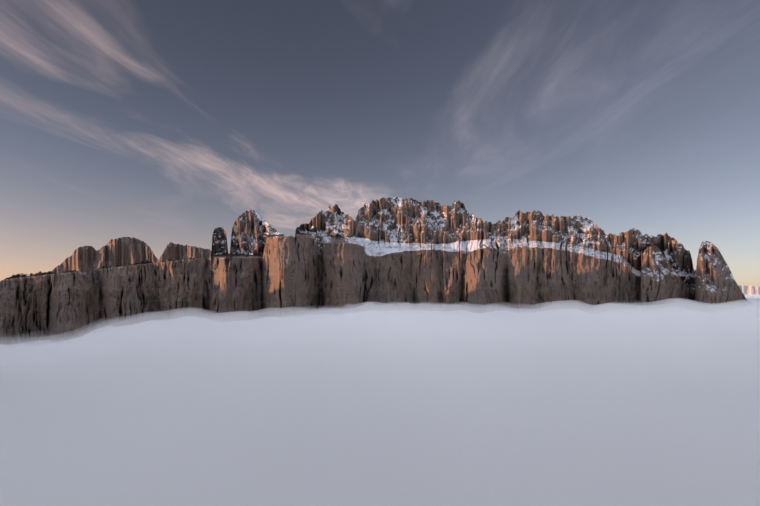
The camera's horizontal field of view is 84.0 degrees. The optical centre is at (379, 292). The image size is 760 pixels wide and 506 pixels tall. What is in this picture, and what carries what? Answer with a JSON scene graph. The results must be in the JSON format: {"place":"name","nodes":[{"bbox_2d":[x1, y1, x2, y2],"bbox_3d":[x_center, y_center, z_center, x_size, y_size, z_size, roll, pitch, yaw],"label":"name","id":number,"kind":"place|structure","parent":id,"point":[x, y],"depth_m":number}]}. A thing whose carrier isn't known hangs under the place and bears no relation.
{"place":"outdoors","nodes":[
{"label":"outdoors","id":0,"kind":"place"},
{"bbox_2d":[51,237,210,273],"bbox_3d":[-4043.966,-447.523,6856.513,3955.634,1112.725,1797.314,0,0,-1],"label":"mountain","id":1,"kind":"structure","parent":0,"point":[123,251],"depth_m":6118.33},
{"bbox_2d":[0,196,755,345],"bbox_3d":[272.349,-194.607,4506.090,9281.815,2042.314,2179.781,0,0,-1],"label":"rocky cliff","id":2,"kind":"structure","parent":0,"point":[391,250],"depth_m":4178.02},
{"bbox_2d":[0,307,759,505],"bbox_3d":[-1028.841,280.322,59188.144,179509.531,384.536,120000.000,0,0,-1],"label":"snowy ground","id":3,"kind":"structure","parent":0,"point":[355,474],"depth_m":639.01},
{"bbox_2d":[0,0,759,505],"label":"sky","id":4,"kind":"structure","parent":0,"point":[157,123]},
{"bbox_2d":[739,285,759,294],"bbox_3d":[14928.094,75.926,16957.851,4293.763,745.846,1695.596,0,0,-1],"label":"mountain","id":5,"kind":"structure","parent":0,"point":[750,290],"depth_m":16190.25}
]}

